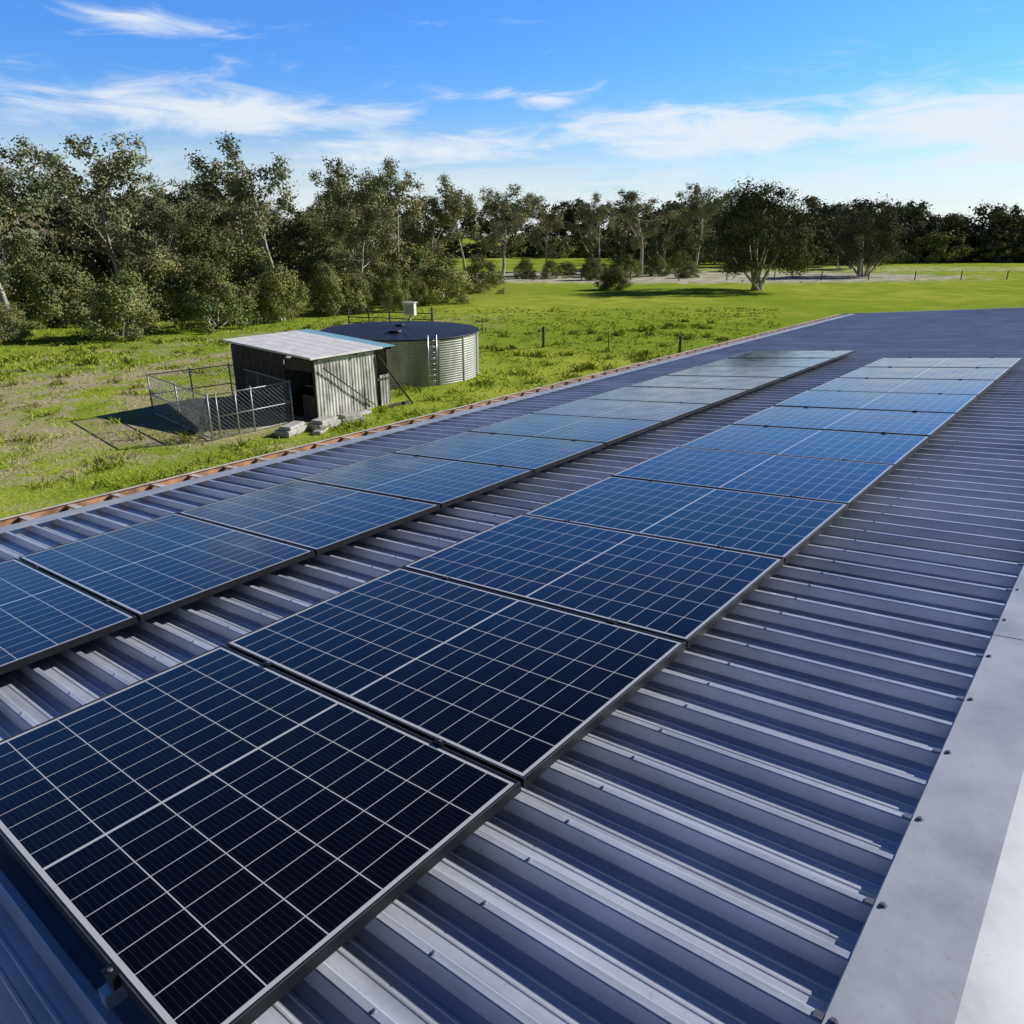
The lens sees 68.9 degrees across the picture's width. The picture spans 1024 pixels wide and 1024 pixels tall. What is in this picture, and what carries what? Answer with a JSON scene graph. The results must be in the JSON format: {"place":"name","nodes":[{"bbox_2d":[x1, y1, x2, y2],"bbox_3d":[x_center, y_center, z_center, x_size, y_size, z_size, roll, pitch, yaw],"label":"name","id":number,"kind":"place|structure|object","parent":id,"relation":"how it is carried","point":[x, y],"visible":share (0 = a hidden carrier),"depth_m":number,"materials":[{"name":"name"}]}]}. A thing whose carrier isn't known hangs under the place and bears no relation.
{"place":"outdoors","nodes":[
{"label":"outdoors","id":0,"kind":"place"},
{"bbox_2d":[0,236,1023,518],"bbox_3d":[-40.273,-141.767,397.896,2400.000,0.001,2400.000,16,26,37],"label":"ground","id":1,"kind":"structure","parent":0,"point":[894,286],"depth_m":46.27,"materials":[{"name":"green plant"}]},
{"bbox_2d":[0,168,31,231],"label":"gum tree","id":2,"kind":"object","parent":1,"relation":"on","point":[11,217],"visible":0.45,"depth_m":60.75,"materials":[{"name":"green plant"}]},
{"bbox_2d":[0,301,54,344],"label":"wattle shrub","id":3,"kind":"object","parent":1,"relation":"on","point":[7,316],"visible":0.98,"depth_m":46.92,"materials":[{"name":"green plant"}]},
{"bbox_2d":[0,162,94,335],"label":"gum tree","id":4,"kind":"object","parent":1,"relation":"on","point":[28,191],"visible":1,"depth_m":48.60,"materials":[{"name":"green plant"}]},
{"bbox_2d":[5,251,102,328],"bbox_3d":[-33.386,-16.261,55.014,7.481,5.651,7.841,4,21,10],"label":"wattle shrub","id":5,"kind":"object","parent":1,"relation":"on","point":[36,285],"visible":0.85,"depth_m":53.77,"materials":[{"name":"green plant"}]},
{"bbox_2d":[0,127,162,280],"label":"gum tree","id":6,"kind":"object","parent":1,"relation":"on","point":[118,165],"visible":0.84,"depth_m":68.03,"materials":[{"name":"green plant"}]},
{"bbox_2d":[69,267,166,341],"bbox_3d":[-25.305,-13.307,48.250,5.956,4.771,6.159,-13,24,-30],"label":"wattle shrub","id":7,"kind":"object","parent":1,"relation":"on","point":[134,298],"visible":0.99,"depth_m":47.46,"materials":[{"name":"green plant"}]},
{"bbox_2d":[87,192,228,304],"bbox_3d":[-29.133,-21.929,63.197,10.599,9.797,8.578,-7,21,-17],"label":"gum tree","id":8,"kind":"object","parent":1,"relation":"on","point":[161,216],"visible":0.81,"depth_m":61.08,"materials":[{"name":"green plant"}]},
{"bbox_2d":[113,244,203,320],"bbox_3d":[-28.323,-18.056,59.245,7.841,6.082,7.481,11,23,28],"label":"wattle shrub","id":9,"kind":"object","parent":1,"relation":"on","point":[154,270],"visible":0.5,"depth_m":57.85,"materials":[{"name":"green plant"}]},
{"bbox_2d":[135,170,238,259],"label":"gum tree","id":10,"kind":"object","parent":1,"relation":"on","point":[170,196],"visible":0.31,"depth_m":80.19,"materials":[{"name":"green plant"}]},
{"bbox_2d":[165,254,246,318],"bbox_3d":[-24.675,-17.795,59.534,6.263,5.320,6.056,0,20,0],"label":"wattle shrub","id":11,"kind":"object","parent":1,"relation":"on","point":[191,267],"visible":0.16,"depth_m":58.36,"materials":[{"name":"green plant"}]},
{"bbox_2d":[164,230,250,307],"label":"wattle shrub","id":12,"kind":"object","parent":1,"relation":"on","point":[205,241],"visible":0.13,"depth_m":65.07,"materials":[{"name":"green plant"}]},
{"bbox_2d":[164,222,253,284],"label":"wattle shrub","id":13,"kind":"object","parent":1,"relation":"on","point":[187,248],"visible":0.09,"depth_m":72.17,"materials":[{"name":"green plant"}]},
{"bbox_2d":[159,262,268,333],"bbox_3d":[-21.887,-15.425,53.513,7.761,5.058,7.368,9,22,22],"label":"wattle shrub","id":14,"kind":"object","parent":1,"relation":"on","point":[221,290],"visible":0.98,"depth_m":52.26,"materials":[{"name":"green plant"}]},
{"bbox_2d":[146,363,293,440],"bbox_3d":[-10.573,-4.143,27.156,3.224,1.560,5.530,-18,27,-40],"label":"chain link kennel","id":15,"kind":"object","parent":1,"relation":"on","point":[234,398],"visible":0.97,"depth_m":26.49,"materials":[{"name":"grey metal"}]},
{"bbox_2d":[181,192,277,254],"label":"gum tree","id":16,"kind":"object","parent":1,"relation":"on","point":[261,210],"visible":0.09,"depth_m":87.16,"materials":[{"name":"green plant"}]},
{"bbox_2d":[191,180,276,254],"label":"gum tree","id":17,"kind":"object","parent":1,"relation":"on","point":[213,220],"visible":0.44,"depth_m":80.86,"materials":[{"name":"green plant"}]},
{"bbox_2d":[184,131,299,276],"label":"gum tree","id":18,"kind":"object","parent":1,"relation":"on","point":[239,190],"visible":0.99,"depth_m":67.65,"materials":[{"name":"green plant"}]},
{"bbox_2d":[205,234,294,313],"bbox_3d":[-22.462,-19.950,63.248,8.075,6.855,8.351,4,21,10],"label":"wattle shrub","id":19,"kind":"object","parent":1,"relation":"on","point":[249,266],"visible":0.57,"depth_m":61.79,"materials":[{"name":"green plant"}]},
{"bbox_2d":[251,261,310,322],"bbox_3d":[-18.044,-16.844,57.578,5.130,4.898,5.376,0,20,-1],"label":"wattle shrub","id":20,"kind":"object","parent":1,"relation":"on","point":[273,292],"visible":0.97,"depth_m":56.78,"materials":[{"name":"green plant"}]},
{"bbox_2d":[274,421,308,437],"bbox_3d":[-7.516,-2.837,25.434,0.600,0.320,1.100,8,22,21],"label":"concrete slab","id":21,"kind":"object","parent":1,"relation":"on","point":[290,429],"depth_m":25.13,"materials":[{"name":"grey concrete"}]},
{"bbox_2d":[222,329,413,419],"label":"garden shed","id":22,"kind":"structure","parent":1,"relation":"on","point":[325,373],"depth_m":28.33,"materials":[{"name":"white metal"}]},
{"bbox_2d":[312,428,327,434],"bbox_3d":[-6.563,-2.763,25.521,0.300,0.120,0.600,4,21,10],"label":"concrete slab","id":23,"kind":"object","parent":1,"relation":"on","point":[318,431],"depth_m":25.33,"materials":[{"name":"grey concrete"}]},
{"bbox_2d":[307,415,340,429],"bbox_3d":[-6.598,-3.126,26.178,0.650,0.340,1.050,12,24,29],"label":"concrete slab","id":24,"kind":"object","parent":1,"relation":"on","point":[326,420],"depth_m":25.93,"materials":[{"name":"grey concrete"}]},
{"bbox_2d":[294,231,369,298],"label":"wattle shrub","id":25,"kind":"object","parent":1,"relation":"on","point":[320,254],"visible":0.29,"depth_m":74.55,"materials":[{"name":"green plant"}]},
{"bbox_2d":[309,173,361,273],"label":"gum tree","id":26,"kind":"object","parent":1,"relation":"on","point":[320,202],"visible":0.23,"depth_m":92.34,"materials":[{"name":"green plant"}]},
{"bbox_2d":[306,260,368,316],"bbox_3d":[-15.114,-18.637,62.522,5.220,4.771,5.047,16,26,37],"label":"wattle shrub","id":27,"kind":"object","parent":1,"relation":"on","point":[326,280],"visible":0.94,"depth_m":61.56,"materials":[{"name":"green plant"}]},
{"bbox_2d":[290,203,405,293],"bbox_3d":[-13.326,-22.291,65.184,8.578,9.076,10.599,1,21,4],"label":"gum tree","id":28,"kind":"object","parent":1,"relation":"on","point":[351,221],"visible":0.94,"depth_m":64.43,"materials":[{"name":"green plant"}]},
{"bbox_2d":[303,156,399,258],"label":"gum tree","id":29,"kind":"object","parent":1,"relation":"on","point":[333,186],"visible":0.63,"depth_m":75.74,"materials":[{"name":"green plant"}]},
{"bbox_2d":[338,411,364,423],"bbox_3d":[-5.866,-3.417,27.015,0.900,0.300,0.550,-16,26,-36],"label":"concrete slab","id":30,"kind":"object","parent":1,"relation":"on","point":[352,415],"depth_m":26.83,"materials":[{"name":"grey concrete"}]},
{"bbox_2d":[332,266,374,314],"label":"wattle shrub","id":31,"kind":"object","parent":1,"relation":"on","point":[357,281],"visible":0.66,"depth_m":62.96,"materials":[{"name":"green plant"}]},
{"bbox_2d":[358,409,371,415],"bbox_3d":[-5.742,-3.660,27.923,0.350,0.120,1.100,13,24,31],"label":"concrete slab","id":32,"kind":"object","parent":1,"relation":"on","point":[365,412],"depth_m":28.07,"materials":[{"name":"grey concrete"}]},
{"bbox_2d":[0,318,731,491],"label":"pasture weeds","id":33,"kind":"object","parent":1,"relation":"on","point":[85,361],"visible":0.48,"depth_m":36.41,"materials":[{"name":"green plant"}]},
{"bbox_2d":[343,245,404,306],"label":"wattle shrub","id":34,"kind":"object","parent":1,"relation":"on","point":[378,266],"visible":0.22,"depth_m":69.81,"materials":[{"name":"green plant"}]},
{"bbox_2d":[347,309,432,323],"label":"stockyard rails","id":35,"kind":"object","parent":1,"relation":"on","point":[369,317],"visible":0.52,"depth_m":51.67,"materials":[{"name":"grey metal"}]},
{"bbox_2d":[368,262,416,311],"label":"wattle shrub","id":36,"kind":"object","parent":1,"relation":"on","point":[389,274],"visible":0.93,"depth_m":64.55,"materials":[{"name":"green plant"}]},
{"bbox_2d":[357,156,431,272],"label":"gum tree","id":37,"kind":"object","parent":1,"relation":"on","point":[405,202],"visible":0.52,"depth_m":84.18,"materials":[{"name":"green plant"}]},
{"bbox_2d":[320,321,478,387],"bbox_3d":[-5.350,-7.875,36.021,7.568,2.350,7.568,16,26,37],"label":"water tank","id":38,"kind":"object","parent":1,"relation":"on","point":[426,353],"visible":0.68,"depth_m":33.49,"materials":[{"name":"metal"}]},
{"bbox_2d":[402,301,416,320],"bbox_3d":[-6.700,-12.703,49.163,0.880,2.200,0.480,6,21,16],"label":"meter box","id":39,"kind":"object","parent":1,"relation":"on","point":[409,309],"visible":0.75,"depth_m":48.77,"materials":[{"name":"white metal"}]},
{"bbox_2d":[400,272,431,305],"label":"wattle shrub","id":40,"kind":"object","parent":1,"relation":"on","point":[416,287],"visible":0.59,"depth_m":68.54,"materials":[{"name":"green plant"}]},
{"bbox_2d":[401,246,437,278],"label":"wattle shrub","id":41,"kind":"object","parent":1,"relation":"on","point":[427,260],"visible":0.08,"depth_m":78.85,"materials":[{"name":"green plant"}]},
{"bbox_2d":[390,192,465,256],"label":"gum tree","id":42,"kind":"object","parent":1,"relation":"on","point":[445,217],"visible":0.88,"depth_m":97.36,"materials":[{"name":"green plant"}]},
{"bbox_2d":[398,253,478,304],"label":"wattle shrub","id":43,"kind":"object","parent":1,"relation":"on","point":[438,272],"visible":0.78,"depth_m":72.09,"materials":[{"name":"green plant"}]},
{"bbox_2d":[419,171,482,271],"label":"gum tree","id":44,"kind":"object","parent":1,"relation":"on","point":[461,209],"visible":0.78,"depth_m":99.14,"materials":[{"name":"green plant"}]},
{"bbox_2d":[456,254,509,293],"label":"wattle shrub","id":45,"kind":"object","parent":1,"relation":"on","point":[493,278],"visible":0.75,"depth_m":84.83,"materials":[{"name":"green plant"}]},
{"bbox_2d":[0,187,1023,286],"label":"distant tree line","id":46,"kind":"object","parent":1,"relation":"on","point":[1000,224],"visible":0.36,"depth_m":162.55,"materials":[{"name":"green plant"}]},
{"bbox_2d":[478,184,546,274],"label":"gum tree","id":47,"kind":"object","parent":1,"relation":"on","point":[519,211],"visible":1,"depth_m":120.53,"materials":[{"name":"green plant"}]},
{"bbox_2d":[5,229,1023,299],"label":"woodland understorey","id":48,"kind":"object","parent":1,"relation":"on","point":[939,240],"visible":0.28,"depth_m":172.78,"materials":[{"name":"green plant"}]},
{"bbox_2d":[513,257,536,278],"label":"saltbush","id":49,"kind":"object","parent":1,"relation":"on","point":[526,267],"visible":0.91,"depth_m":111.66,"materials":[{"name":"green plant"}]},
{"bbox_2d":[519,207,574,273],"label":"gum tree","id":50,"kind":"object","parent":1,"relation":"on","point":[555,224],"visible":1,"depth_m":118.33,"materials":[{"name":"green plant"}]},
{"bbox_2d":[381,302,721,352],"bbox_3d":[4.339,-10.743,45.302,44.138,1.237,4.836,17,27,38],"label":"wire fence","id":51,"kind":"object","parent":1,"relation":"on","point":[543,340],"visible":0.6,"depth_m":44.23,"materials":[{"name":"grey metal"}]},
{"bbox_2d":[539,259,567,278],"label":"saltbush","id":52,"kind":"object","parent":1,"relation":"on","point":[553,268],"visible":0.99,"depth_m":112.00,"materials":[{"name":"green plant"}]},
{"bbox_2d":[560,261,578,275],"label":"saltbush","id":53,"kind":"object","parent":1,"relation":"on","point":[565,266],"visible":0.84,"depth_m":121.16,"materials":[{"name":"green plant"}]},
{"bbox_2d":[580,256,603,280],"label":"saltbush","id":54,"kind":"object","parent":1,"relation":"on","point":[591,269],"visible":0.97,"depth_m":107.95,"materials":[{"name":"green plant"}]},
{"bbox_2d":[574,192,616,261],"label":"gum tree","id":55,"kind":"object","parent":1,"relation":"on","point":[588,214],"visible":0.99,"depth_m":133.47,"materials":[{"name":"green plant"}]},
{"bbox_2d":[583,258,607,274],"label":"saltbush","id":56,"kind":"object","parent":1,"relation":"on","point":[603,265],"visible":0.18,"depth_m":124.29,"materials":[{"name":"green plant"}]},
{"bbox_2d":[593,265,633,290],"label":"saltbush","id":57,"kind":"object","parent":1,"relation":"on","point":[616,276],"visible":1,"depth_m":89.00,"materials":[{"name":"green plant"}]},
{"bbox_2d":[602,252,644,277],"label":"saltbush","id":58,"kind":"object","parent":1,"relation":"on","point":[629,265],"visible":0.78,"depth_m":115.32,"materials":[{"name":"green plant"}]},
{"bbox_2d":[609,187,689,272],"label":"gum tree","id":59,"kind":"object","parent":1,"relation":"on","point":[636,207],"visible":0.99,"depth_m":120.42,"materials":[{"name":"green plant"}]},
{"bbox_2d":[642,254,674,276],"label":"saltbush","id":60,"kind":"object","parent":1,"relation":"on","point":[651,270],"visible":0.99,"depth_m":118.21,"materials":[{"name":"green plant"}]},
{"bbox_2d":[639,201,693,268],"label":"gum tree","id":61,"kind":"object","parent":1,"relation":"on","point":[667,243],"visible":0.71,"depth_m":139.97,"materials":[{"name":"green plant"}]},
{"bbox_2d":[663,251,705,273],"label":"saltbush","id":62,"kind":"object","parent":1,"relation":"on","point":[676,261],"visible":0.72,"depth_m":127.21,"materials":[{"name":"green plant"}]},
{"bbox_2d":[675,264,699,277],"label":"saltbush","id":63,"kind":"object","parent":1,"relation":"on","point":[691,269],"visible":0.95,"depth_m":113.65,"materials":[{"name":"green plant"}]},
{"bbox_2d":[665,182,741,264],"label":"gum tree","id":64,"kind":"object","parent":1,"relation":"on","point":[699,206],"visible":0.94,"depth_m":137.40,"materials":[{"name":"green plant"}]},
{"bbox_2d":[721,254,750,271],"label":"saltbush","id":65,"kind":"object","parent":1,"relation":"on","point":[735,266],"visible":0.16,"depth_m":132.15,"materials":[{"name":"green plant"}]},
{"bbox_2d":[495,271,1008,280],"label":"paddock fence","id":66,"kind":"object","parent":1,"relation":"on","point":[822,274],"visible":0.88,"depth_m":108.23,"materials":[{"name":"wood"}]},
{"bbox_2d":[690,173,828,290],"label":"spreading tree","id":67,"kind":"object","parent":1,"relation":"on","point":[753,209],"visible":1,"depth_m":86.06,"materials":[{"name":"green plant"}]},
{"bbox_2d":[828,192,912,275],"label":"spreading tree","id":68,"kind":"object","parent":1,"relation":"on","point":[860,223],"visible":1,"depth_m":114.63,"materials":[{"name":"green plant"}]},
{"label":"walls","id":69,"kind":"object","parent":1,"relation":"on","visible":0},
{"bbox_2d":[0,308,1023,1023],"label":"roof sheeting","id":70,"kind":"object","parent":69,"relation":"on","point":[722,846],"visible":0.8,"depth_m":2.56,"materials":[{"name":"metal"}]},
{"bbox_2d":[33,350,941,1010],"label":"panel mounting rails","id":71,"kind":"object","parent":70,"relation":"on","point":[111,992],"visible":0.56,"depth_m":1.75,"materials":[{"name":"metal"}]},
{"bbox_2d":[0,558,137,674],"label":"solar panel","id":72,"kind":"object","parent":71,"relation":"attached to","point":[43,615],"visible":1,"depth_m":3.87,"materials":[{"name":"blue glass"}]},
{"bbox_2d":[18,513,314,621],"bbox_3d":[-2.230,0.283,4.750,1.760,0.037,1.075,10,22,39],"label":"solar panel","id":73,"kind":"object","parent":71,"relation":"attached to","point":[145,570],"visible":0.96,"depth_m":4.60,"materials":[{"name":"blue glass"}]},
{"bbox_2d":[0,645,520,1023],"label":"solar panel","id":74,"kind":"object","parent":71,"relation":"attached to","point":[221,834],"visible":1,"depth_m":2.23,"materials":[{"name":"black glass"}]},
{"bbox_2d":[178,479,439,554],"bbox_3d":[-1.535,-0.008,5.539,1.760,0.036,1.075,10,22,39],"label":"solar panel","id":75,"kind":"object","parent":71,"relation":"attached to","point":[318,518],"visible":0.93,"depth_m":5.41,"materials":[{"name":"blue glass"}]},
{"bbox_2d":[298,453,533,507],"bbox_3d":[-0.840,-0.302,6.327,1.760,0.038,1.075,10,22,39],"label":"solar panel","id":76,"kind":"object","parent":71,"relation":"attached to","point":[443,483],"visible":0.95,"depth_m":6.20,"materials":[{"name":"blue glass"}]},
{"bbox_2d":[225,567,685,788],"bbox_3d":[-0.295,0.585,3.261,1.760,0.036,1.075,10,22,39],"label":"solar panel","id":77,"kind":"object","parent":71,"relation":"attached to","point":[525,693],"visible":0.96,"depth_m":3.07,"materials":[{"name":"blue glass"}]},
{"bbox_2d":[393,431,605,472],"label":"solar panel","id":78,"kind":"object","parent":71,"relation":"attached to","point":[536,454],"visible":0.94,"depth_m":7.00,"materials":[{"name":"blue glass"}]},
{"bbox_2d":[469,413,662,445],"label":"solar panel","id":79,"kind":"object","parent":71,"relation":"attached to","point":[608,431],"visible":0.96,"depth_m":7.80,"materials":[{"name":"blue glass"}]},
{"bbox_2d":[402,514,783,647],"bbox_3d":[0.399,0.290,4.048,1.760,0.036,1.075,10,22,39],"label":"solar panel","id":80,"kind":"object","parent":71,"relation":"attached to","point":[689,593],"visible":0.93,"depth_m":3.90,"materials":[{"name":"blue glass"}]},
{"bbox_2d":[532,398,709,423],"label":"solar panel","id":81,"kind":"object","parent":71,"relation":"attached to","point":[666,412],"visible":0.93,"depth_m":8.60,"materials":[{"name":"blue glass"}]},
{"bbox_2d":[583,386,748,406],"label":"solar panel","id":82,"kind":"object","parent":71,"relation":"attached to","point":[712,397],"visible":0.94,"depth_m":9.39,"materials":[{"name":"blue glass"}]},
{"bbox_2d":[524,476,848,563],"bbox_3d":[1.094,-0.003,4.837,1.760,0.036,1.075,9,22,39],"label":"solar panel","id":83,"kind":"object","parent":71,"relation":"attached to","point":[787,528],"visible":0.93,"depth_m":4.71,"materials":[{"name":"blue glass"}]},
{"bbox_2d":[629,375,781,391],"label":"solar panel","id":84,"kind":"object","parent":71,"relation":"attached to","point":[750,384],"visible":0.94,"depth_m":10.19,"materials":[{"name":"blue glass"}]},
{"bbox_2d":[667,366,809,379],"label":"solar panel","id":85,"kind":"object","parent":71,"relation":"attached to","point":[760,371],"visible":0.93,"depth_m":10.98,"materials":[{"name":"blue glass"}]},
{"bbox_2d":[611,446,895,508],"bbox_3d":[1.788,-0.300,5.624,1.760,0.036,1.075,10,22,39],"label":"solar panel","id":86,"kind":"object","parent":71,"relation":"attached to","point":[851,483],"visible":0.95,"depth_m":5.52,"materials":[{"name":"blue glass"}]},
{"bbox_2d":[701,358,833,368],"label":"solar panel","id":87,"kind":"object","parent":71,"relation":"attached to","point":[811,363],"visible":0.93,"depth_m":11.79,"materials":[{"name":"blue glass"}]},
{"bbox_2d":[728,350,854,359],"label":"solar panel","id":88,"kind":"object","parent":71,"relation":"attached to","point":[835,354],"visible":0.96,"depth_m":12.58,"materials":[{"name":"blue glass"}]},
{"bbox_2d":[680,424,929,468],"bbox_3d":[2.483,-0.591,6.413,1.760,0.036,1.075,10,22,39],"label":"solar panel","id":89,"kind":"object","parent":71,"relation":"attached to","point":[897,450],"visible":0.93,"depth_m":6.32,"materials":[{"name":"blue glass"}]},
{"bbox_2d":[731,406,956,438],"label":"solar panel","id":90,"kind":"object","parent":71,"relation":"attached to","point":[931,424],"visible":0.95,"depth_m":7.11,"materials":[{"name":"blue glass"}]},
{"bbox_2d":[773,390,977,415],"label":"solar panel","id":91,"kind":"object","parent":71,"relation":"attached to","point":[958,404],"visible":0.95,"depth_m":7.91,"materials":[{"name":"blue glass"}]},
{"bbox_2d":[810,378,995,397],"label":"solar panel","id":92,"kind":"object","parent":71,"relation":"attached to","point":[979,388],"visible":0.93,"depth_m":8.71,"materials":[{"name":"blue glass"}]},
{"bbox_2d":[838,367,1010,381],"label":"solar panel","id":93,"kind":"object","parent":71,"relation":"attached to","point":[977,373],"visible":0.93,"depth_m":9.51,"materials":[{"name":"blue glass"}]},
{"bbox_2d":[863,357,1022,369],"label":"solar panel","id":94,"kind":"object","parent":71,"relation":"attached to","point":[997,362],"visible":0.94,"depth_m":10.31,"materials":[{"name":"blue glass"}]},
{"bbox_2d":[20,312,1019,1013],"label":"roof screws","id":95,"kind":"object","parent":70,"relation":"attached to","point":[484,902],"visible":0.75,"depth_m":3.30,"materials":[{"name":"metal"}]},
{"bbox_2d":[812,562,1023,1023],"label":"ridge capping","id":96,"kind":"object","parent":70,"relation":"on","point":[911,957],"visible":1,"depth_m":1.96,"materials":[{"name":"metal"}]},
{"bbox_2d":[0,307,1023,533],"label":"edge flashing","id":97,"kind":"object","parent":69,"relation":"attached to","point":[39,520],"visible":0.81,"depth_m":8.21,"materials":[{"name":"metal"}]},
{"bbox_2d":[0,314,839,531],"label":"eave gutter","id":98,"kind":"object","parent":97,"relation":"attached to","point":[26,516],"visible":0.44,"depth_m":8.47,"materials":[{"name":"grey metal"}]},
{"bbox_2d":[0,0,1023,235],"label":"sky","id":99,"kind":"structure","parent":0,"point":[837,101],"materials":[{"name":"blue"}]},
{"bbox_3d":[9.071,-0.097,5.777,6.950,0.048,27.550,22,29,34],"label":"far roof sheeting","id":100,"kind":"object","parent":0,"visible":0},
{"bbox_2d":[955,771,1023,1023],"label":"ridge capping far side","id":101,"kind":"object","parent":100,"relation":"on","point":[993,992],"depth_m":1.73,"materials":[{"name":"metal"}]}
]}

